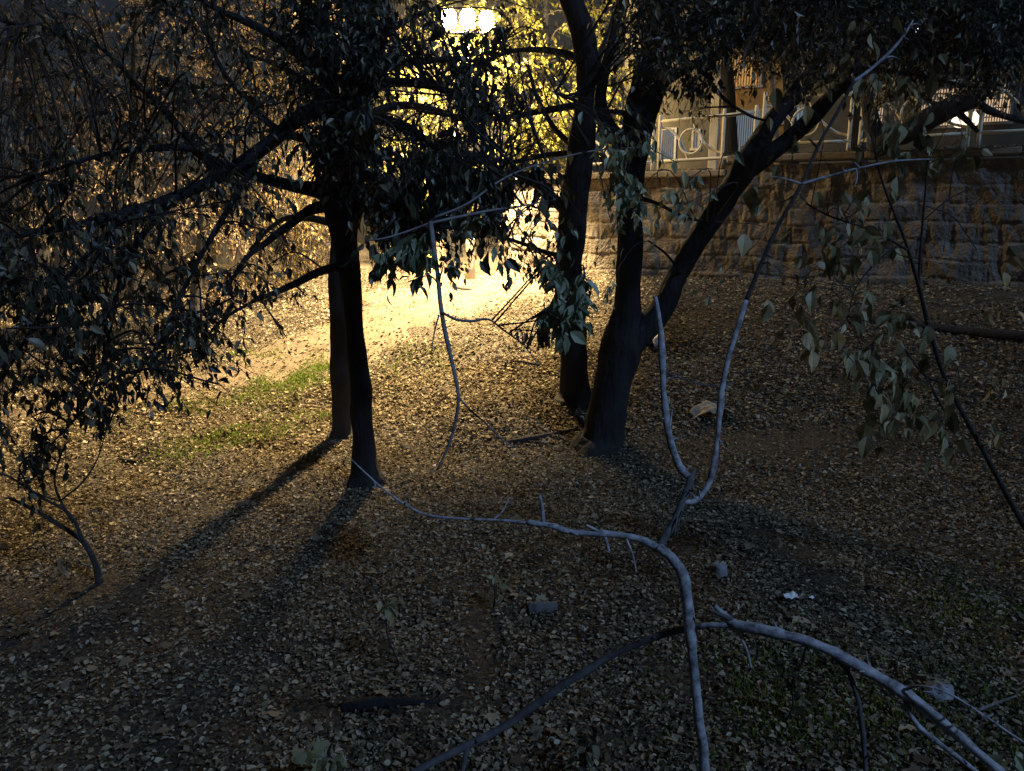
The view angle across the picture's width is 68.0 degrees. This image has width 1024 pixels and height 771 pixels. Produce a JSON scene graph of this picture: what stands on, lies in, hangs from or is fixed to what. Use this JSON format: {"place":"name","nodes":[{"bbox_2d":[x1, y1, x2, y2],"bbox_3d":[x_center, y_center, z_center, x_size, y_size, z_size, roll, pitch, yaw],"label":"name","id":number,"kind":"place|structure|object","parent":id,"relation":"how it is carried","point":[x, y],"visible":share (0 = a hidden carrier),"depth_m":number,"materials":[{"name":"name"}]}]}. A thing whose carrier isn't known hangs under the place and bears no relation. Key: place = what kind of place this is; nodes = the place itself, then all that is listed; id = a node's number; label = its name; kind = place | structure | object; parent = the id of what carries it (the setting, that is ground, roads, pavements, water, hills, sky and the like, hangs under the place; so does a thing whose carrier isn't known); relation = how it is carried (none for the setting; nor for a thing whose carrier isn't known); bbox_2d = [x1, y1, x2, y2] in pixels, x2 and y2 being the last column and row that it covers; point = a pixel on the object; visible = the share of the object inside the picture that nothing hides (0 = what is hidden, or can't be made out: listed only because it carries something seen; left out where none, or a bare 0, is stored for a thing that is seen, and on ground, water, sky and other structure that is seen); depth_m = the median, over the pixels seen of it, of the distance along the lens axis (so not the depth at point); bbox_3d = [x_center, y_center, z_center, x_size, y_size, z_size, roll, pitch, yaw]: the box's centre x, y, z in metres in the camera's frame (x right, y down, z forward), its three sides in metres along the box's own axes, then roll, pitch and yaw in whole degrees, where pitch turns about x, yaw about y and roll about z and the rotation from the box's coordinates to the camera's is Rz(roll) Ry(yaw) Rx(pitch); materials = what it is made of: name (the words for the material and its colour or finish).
{"place":"outdoors","nodes":[
{"label":"outdoors","id":0,"kind":"place"},
{"bbox_2d":[1,236,553,427],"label":"path","id":1,"kind":"structure","parent":0,"point":[417,312],"depth_m":12.44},
{"bbox_2d":[457,287,471,289],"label":"fallen branch","id":2,"kind":"object","parent":1,"relation":"on","point":[461,288],"visible":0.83,"depth_m":13.76,"materials":[{"name":"beige wood"}]},
{"bbox_2d":[442,7,493,278],"bbox_3d":[-0.794,-4.344,14.120,0.920,4.914,0.250,0,12,0],"label":"street lamp","id":3,"kind":"object","parent":1,"relation":"on","point":[450,20],"visible":0.35,"depth_m":13.55,"materials":[{"name":"glass"}]},
{"bbox_2d":[0,0,625,163],"label":"sky","id":4,"kind":"structure","parent":0,"point":[107,3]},
{"bbox_2d":[0,153,1023,770],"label":"ground","id":5,"kind":"structure","parent":0,"point":[318,705],"depth_m":5.52,"materials":[{"name":"soil"}]},
{"bbox_2d":[0,407,111,583],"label":"dead shrub","id":6,"kind":"object","parent":5,"relation":"on","point":[86,545],"visible":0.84,"depth_m":5.22,"materials":[{"name":"wood"}]},
{"bbox_2d":[0,0,150,346],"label":"brown tree","id":7,"kind":"object","parent":5,"relation":"on","point":[46,254],"visible":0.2,"depth_m":12.26,"materials":[{"name":"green plant"}]},
{"bbox_2d":[117,458,142,462],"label":"fallen branch","id":8,"kind":"object","parent":5,"relation":"on","point":[127,461],"visible":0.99,"depth_m":8.11,"materials":[{"name":"wood"}]},
{"bbox_2d":[0,0,262,302],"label":"brown tree","id":9,"kind":"object","parent":5,"relation":"on","point":[141,60],"visible":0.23,"depth_m":14.83,"materials":[{"name":"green plant"}]},
{"bbox_2d":[2,0,286,264],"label":"brown tree","id":10,"kind":"object","parent":5,"relation":"on","point":[224,249],"visible":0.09,"depth_m":18.90,"materials":[{"name":"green plant"}]},
{"bbox_2d":[120,288,189,333],"bbox_3d":[-6.426,-1.249,13.505,1.234,1.086,0.971,0,12,0],"label":"shrub","id":11,"kind":"object","parent":5,"relation":"on","point":[165,297],"visible":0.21,"depth_m":13.34,"materials":[{"name":"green plant"}]},
{"bbox_2d":[105,173,265,317],"bbox_3d":[-5.841,-2.315,13.493,2.793,3.002,1.945,-2,13,-9],"label":"slim tree","id":12,"kind":"object","parent":5,"relation":"on","point":[203,228],"visible":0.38,"depth_m":13.38,"materials":[{"name":"brown plant"}]},
{"bbox_2d":[189,270,250,311],"bbox_3d":[-5.566,-1.677,14.335,1.110,0.974,0.900,6,14,24],"label":"shrub","id":13,"kind":"object","parent":5,"relation":"on","point":[218,294],"visible":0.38,"depth_m":14.34,"materials":[{"name":"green plant"}]},
{"bbox_2d":[218,258,266,301],"bbox_3d":[-5.330,-2.060,14.954,0.880,0.918,0.924,-10,16,-37],"label":"shrub","id":14,"kind":"object","parent":5,"relation":"on","point":[248,282],"visible":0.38,"depth_m":14.91,"materials":[{"name":"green plant"}]},
{"bbox_2d":[0,0,500,551],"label":"leafy tree","id":15,"kind":"object","parent":5,"relation":"on","point":[342,186],"visible":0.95,"depth_m":5.64,"materials":[{"name":"green plant"}]},
{"bbox_2d":[253,260,312,295],"bbox_3d":[-4.434,-2.067,14.687,1.142,0.791,0.894,5,14,23],"label":"shrub","id":16,"kind":"object","parent":5,"relation":"on","point":[286,280],"visible":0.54,"depth_m":14.66,"materials":[{"name":"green plant"}]},
{"bbox_2d":[212,147,362,281],"bbox_3d":[-4.648,-3.202,15.909,2.968,3.382,2.043,0,12,0],"label":"amber tree","id":17,"kind":"object","parent":5,"relation":"on","point":[322,242],"visible":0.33,"depth_m":15.78,"materials":[{"name":"yellow plant"}]},
{"bbox_2d":[291,391,298,402],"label":"seedling","id":18,"kind":"object","parent":5,"relation":"on","point":[295,396],"visible":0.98,"depth_m":9.99,"materials":[{"name":"green plant"}]},
{"bbox_2d":[199,0,418,263],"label":"amber tree","id":19,"kind":"object","parent":5,"relation":"on","point":[283,160],"visible":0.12,"depth_m":15.60,"materials":[{"name":"yellow plant"}]},
{"bbox_2d":[290,736,349,770],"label":"seedling","id":20,"kind":"object","parent":5,"relation":"on","point":[317,758],"visible":1,"depth_m":3.33,"materials":[{"name":"green plant"}]},
{"bbox_2d":[375,593,404,664],"bbox_3d":[-0.697,1.405,4.308,0.172,0.494,0.152,12,17,43],"label":"seedling","id":21,"kind":"object","parent":5,"relation":"on","point":[389,608],"visible":0.99,"depth_m":4.28,"materials":[{"name":"green plant"}]},
{"bbox_2d":[341,696,439,712],"bbox_3d":[-0.641,1.686,4.023,0.519,0.090,0.081,-2,13,-7],"label":"fallen branch","id":22,"kind":"object","parent":5,"relation":"on","point":[361,704],"visible":0.98,"depth_m":3.99,"materials":[{"name":"wood"}]},
{"bbox_2d":[231,0,560,441],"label":"leafy tree","id":23,"kind":"object","parent":5,"relation":"on","point":[340,392],"visible":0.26,"depth_m":8.51,"materials":[{"name":"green plant"}]},
{"bbox_2d":[373,122,459,270],"bbox_3d":[-2.026,-3.908,15.993,2.412,3.431,1.584,0,12,0],"label":"pale trunk tree","id":24,"kind":"object","parent":5,"relation":"on","point":[441,251],"visible":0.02,"depth_m":16.27,"materials":[{"name":"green plant"}]},
{"bbox_2d":[342,0,624,241],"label":"yellow tree","id":25,"kind":"object","parent":5,"relation":"on","point":[592,12],"visible":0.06,"depth_m":22.15,"materials":[{"name":"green plant"}]},
{"bbox_2d":[375,0,600,257],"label":"yellow tree","id":26,"kind":"object","parent":5,"relation":"on","point":[559,123],"visible":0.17,"depth_m":16.70,"materials":[{"name":"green plant"}]},
{"bbox_2d":[482,574,507,614],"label":"seedling","id":27,"kind":"object","parent":5,"relation":"on","point":[500,584],"visible":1,"depth_m":4.84,"materials":[{"name":"green plant"}]},
{"bbox_2d":[366,0,638,469],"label":"leafy tree","id":28,"kind":"object","parent":5,"relation":"on","point":[566,311],"visible":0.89,"depth_m":6.00,"materials":[{"name":"green plant"}]},
{"bbox_2d":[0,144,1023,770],"bbox_3d":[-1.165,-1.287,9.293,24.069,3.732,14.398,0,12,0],"label":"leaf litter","id":29,"kind":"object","parent":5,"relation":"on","point":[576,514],"visible":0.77,"depth_m":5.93,"materials":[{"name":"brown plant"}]},
{"bbox_2d":[651,335,657,346],"bbox_3d":[1.931,-0.643,10.467,0.265,0.196,0.215,-4,13,-16],"label":"plastic bag","id":30,"kind":"object","parent":29,"relation":"on","point":[655,341],"visible":0.24,"depth_m":10.45,"materials":[{"name":"white plastic"}]},
{"bbox_2d":[689,401,733,419],"bbox_3d":[2.242,0.292,8.586,0.466,0.196,0.220,0,12,0],"label":"cardboard piece","id":31,"kind":"object","parent":29,"relation":"on","point":[696,411],"visible":0.82,"depth_m":8.59,"materials":[{"name":"brown cardboard"}]},
{"bbox_2d":[782,591,798,598],"bbox_3d":[1.779,1.345,4.866,0.102,0.032,0.058,-2,13,-10],"label":"paper scrap","id":32,"kind":"object","parent":29,"relation":"on","point":[791,594],"visible":1,"depth_m":4.87,"materials":[{"name":"white paper"}]},
{"bbox_2d":[52,335,1023,770],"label":"grass","id":33,"kind":"structure","parent":5,"relation":"on","point":[290,379],"depth_m":4.31,"materials":[{"name":"green plant"}]},
{"bbox_2d":[529,600,557,615],"bbox_3d":[0.199,1.435,4.904,0.191,0.098,0.098,-1,13,-4],"label":"brick","id":34,"kind":"object","parent":5,"relation":"on","point":[537,606],"visible":0.96,"depth_m":4.87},
{"bbox_2d":[506,426,583,445],"bbox_3d":[0.403,0.566,8.499,0.971,0.154,0.106,-4,13,-18],"label":"fallen branch","id":35,"kind":"object","parent":5,"relation":"on","point":[526,439],"visible":0.76,"depth_m":8.44,"materials":[{"name":"wood"}]},
{"bbox_2d":[564,729,600,770],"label":"seedling","id":36,"kind":"object","parent":5,"relation":"on","point":[589,753],"visible":1,"depth_m":3.37,"materials":[{"name":"green plant"}]},
{"bbox_2d":[351,20,1023,770],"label":"bare sapling","id":37,"kind":"object","parent":5,"relation":"on","point":[845,662],"visible":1,"depth_m":2.53,"materials":[{"name":"grey plant"}]},
{"bbox_2d":[710,560,727,578],"bbox_3d":[1.444,1.290,5.301,0.118,0.127,0.104,0,12,0],"label":"stone","id":38,"kind":"object","parent":5,"relation":"on","point":[718,567],"visible":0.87,"depth_m":5.27,"materials":[{"name":"grey stone"}]},
{"bbox_2d":[499,146,1023,286],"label":"stone wall","id":39,"kind":"structure","parent":5,"relation":"on","point":[988,209],"depth_m":12.80,"materials":[{"name":"stone"}]},
{"bbox_2d":[593,123,655,169],"bbox_3d":[1.951,-4.535,14.425,1.553,1.010,0.109,6,14,24],"label":"railing panel","id":40,"kind":"object","parent":39,"relation":"on","point":[648,162],"visible":0.09,"depth_m":14.18,"materials":[{"name":"beige metal"}]},
{"bbox_2d":[657,105,757,169],"bbox_3d":[3.502,-4.423,13.706,1.760,1.103,0.109,6,14,24],"label":"railing panel","id":41,"kind":"object","parent":39,"relation":"on","point":[681,144],"visible":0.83,"depth_m":13.75,"materials":[{"name":"beige metal"}]},
{"bbox_2d":[762,91,854,151],"bbox_3d":[5.022,-4.485,12.963,1.462,1.086,0.109,6,14,24],"label":"railing panel","id":42,"kind":"object","parent":39,"relation":"on","point":[788,117],"visible":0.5,"depth_m":12.85,"materials":[{"name":"beige metal"}]},
{"bbox_2d":[858,76,974,148],"bbox_3d":[6.515,-4.375,12.272,1.624,1.169,0.109,6,14,24],"label":"railing panel","id":43,"kind":"object","parent":39,"relation":"on","point":[861,124],"visible":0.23,"depth_m":12.14,"materials":[{"name":"beige metal"}]},
{"bbox_2d":[851,10,1023,158],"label":"leafy tree","id":44,"kind":"object","parent":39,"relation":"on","point":[963,107],"visible":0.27,"depth_m":11.60,"materials":[{"name":"green plant"}]},
{"bbox_2d":[975,77,1023,147],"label":"railing panel","id":45,"kind":"object","parent":39,"relation":"on","point":[980,125],"visible":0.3,"depth_m":11.84,"materials":[{"name":"beige metal"}]},
{"bbox_2d":[544,0,1023,458],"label":"forked tree","id":46,"kind":"object","parent":5,"relation":"on","point":[661,29],"visible":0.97,"depth_m":6.38,"materials":[{"name":"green plant"}]},
{"bbox_2d":[773,657,806,722],"bbox_3d":[1.381,1.552,3.759,0.192,0.366,0.109,10,16,39],"label":"seedling","id":47,"kind":"object","parent":5,"relation":"on","point":[790,687],"visible":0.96,"depth_m":3.76,"materials":[{"name":"green plant"}]},
{"bbox_2d":[737,16,1023,530],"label":"leafy sapling","id":48,"kind":"object","parent":5,"relation":"on","point":[860,364],"visible":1,"depth_m":4.15,"materials":[{"name":"green plant"}]},
{"bbox_2d":[835,312,1023,342],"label":"fallen log","id":49,"kind":"object","parent":5,"relation":"on","point":[1002,335],"visible":0.5,"depth_m":9.76,"materials":[{"name":"wood"}]},
{"bbox_2d":[924,681,953,704],"bbox_3d":[2.203,1.585,3.920,0.148,0.107,0.142,6,14,26],"label":"stone","id":50,"kind":"object","parent":5,"relation":"on","point":[935,695],"visible":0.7,"depth_m":3.89,"materials":[{"name":"grey stone"}]},
{"bbox_2d":[982,750,1023,770],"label":"seedling","id":51,"kind":"object","parent":5,"relation":"on","point":[1018,760],"visible":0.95,"depth_m":3.30,"materials":[{"name":"green plant"}]},
{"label":"terrace","id":52,"kind":"structure","parent":0,"visible":0},
{"bbox_2d":[471,0,658,171],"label":"yellow tree","id":53,"kind":"object","parent":52,"relation":"on","point":[543,59],"visible":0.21,"depth_m":18.65,"materials":[{"name":"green plant"}]},
{"bbox_2d":[707,1,726,169],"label":"concrete post","id":54,"kind":"object","parent":52,"relation":"on","point":[714,133],"depth_m":14.57,"materials":[{"name":"beige concrete"}]},
{"bbox_2d":[673,0,768,169],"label":"terrace tree","id":55,"kind":"object","parent":52,"relation":"on","point":[731,139],"visible":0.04,"depth_m":14.98,"materials":[{"name":"brown plant"}]},
{"bbox_2d":[728,48,781,164],"bbox_3d":[4.941,-5.578,15.203,1.641,3.185,1.246,0,12,0],"label":"terrace tree","id":56,"kind":"object","parent":52,"relation":"on","point":[771,83],"visible":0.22,"depth_m":15.04,"materials":[{"name":"green plant"}]},
{"bbox_2d":[736,7,834,163],"bbox_3d":[5.119,-5.677,14.036,2.373,3.889,2.286,0,12,0],"label":"terrace tree","id":57,"kind":"object","parent":52,"relation":"on","point":[786,124],"visible":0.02,"depth_m":14.63,"materials":[{"name":"green plant"}]},
{"bbox_2d":[624,0,1023,171],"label":"building","id":58,"kind":"structure","parent":52,"relation":"on","point":[670,145],"depth_m":17.66,"materials":[{"name":"concrete"}]},
{"bbox_2d":[661,127,676,159],"bbox_3d":[3.868,-5.961,18.823,0.470,0.815,0.131,6,14,24],"label":"window","id":59,"kind":"structure","parent":58,"relation":"in","point":[668,139],"depth_m":18.79,"materials":[{"name":"grey metal"}]},
{"bbox_2d":[690,129,700,150],"bbox_3d":[4.485,-5.995,18.520,0.271,0.504,0.131,6,14,24],"label":"window","id":60,"kind":"structure","parent":58,"relation":"in","point":[695,141],"depth_m":18.53,"materials":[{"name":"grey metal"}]},
{"bbox_2d":[732,49,762,88],"bbox_3d":[5.355,-7.477,17.774,1.039,1.002,0.131,6,14,24],"label":"window","id":61,"kind":"structure","parent":58,"relation":"in","point":[746,79],"depth_m":17.77,"materials":[{"name":"grey metal"}]},
{"bbox_2d":[736,109,762,150],"bbox_3d":[5.461,-6.004,18.050,0.925,1.038,0.131,6,14,24],"label":"window","id":62,"kind":"structure","parent":58,"relation":"in","point":[745,124],"depth_m":17.98,"materials":[{"name":"grey metal"}]},
{"bbox_2d":[766,104,804,124],"bbox_3d":[6.363,-6.255,17.562,0.976,0.418,0.131,6,14,24],"label":"window","id":63,"kind":"structure","parent":58,"relation":"in","point":[798,107],"depth_m":17.45,"materials":[{"name":"grey metal"}]},
{"bbox_2d":[878,89,885,123],"bbox_3d":[8.065,-6.174,16.764,0.407,0.765,0.131,6,14,24],"label":"window","id":64,"kind":"structure","parent":58,"relation":"in","point":[882,120],"depth_m":16.74,"materials":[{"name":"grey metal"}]},
{"bbox_2d":[919,86,957,128],"bbox_3d":[9.225,-5.950,16.258,0.963,0.852,0.131,6,14,24],"label":"window","id":65,"kind":"structure","parent":58,"relation":"in","point":[943,126],"depth_m":16.25,"materials":[{"name":"grey glass"}]},
{"bbox_2d":[951,112,967,131],"bbox_3d":[9.360,-5.527,15.957,0.334,0.430,0.669,2,13,11],"label":"globe light","id":66,"kind":"object","parent":58,"relation":"attached to","point":[954,120],"visible":0.4,"depth_m":15.71,"materials":[{"name":"glass"}]},
{"bbox_2d":[966,112,978,124],"bbox_3d":[9.553,-5.499,15.882,0.295,0.390,0.650,3,13,11],"label":"globe light","id":67,"kind":"object","parent":58,"relation":"attached to","point":[976,117],"visible":0.18,"depth_m":15.57,"materials":[{"name":"glass"}]},
{"bbox_2d":[967,83,1015,125],"bbox_3d":[9.994,-5.897,15.900,0.937,0.836,0.131,6,14,24],"label":"window","id":68,"kind":"structure","parent":58,"relation":"in","point":[988,119],"depth_m":15.85,"materials":[{"name":"grey metal"}]},
{"bbox_2d":[774,3,1023,161],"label":"terrace tree","id":69,"kind":"object","parent":52,"relation":"on","point":[854,136],"visible":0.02,"depth_m":14.64,"materials":[{"name":"green plant"}]}
]}

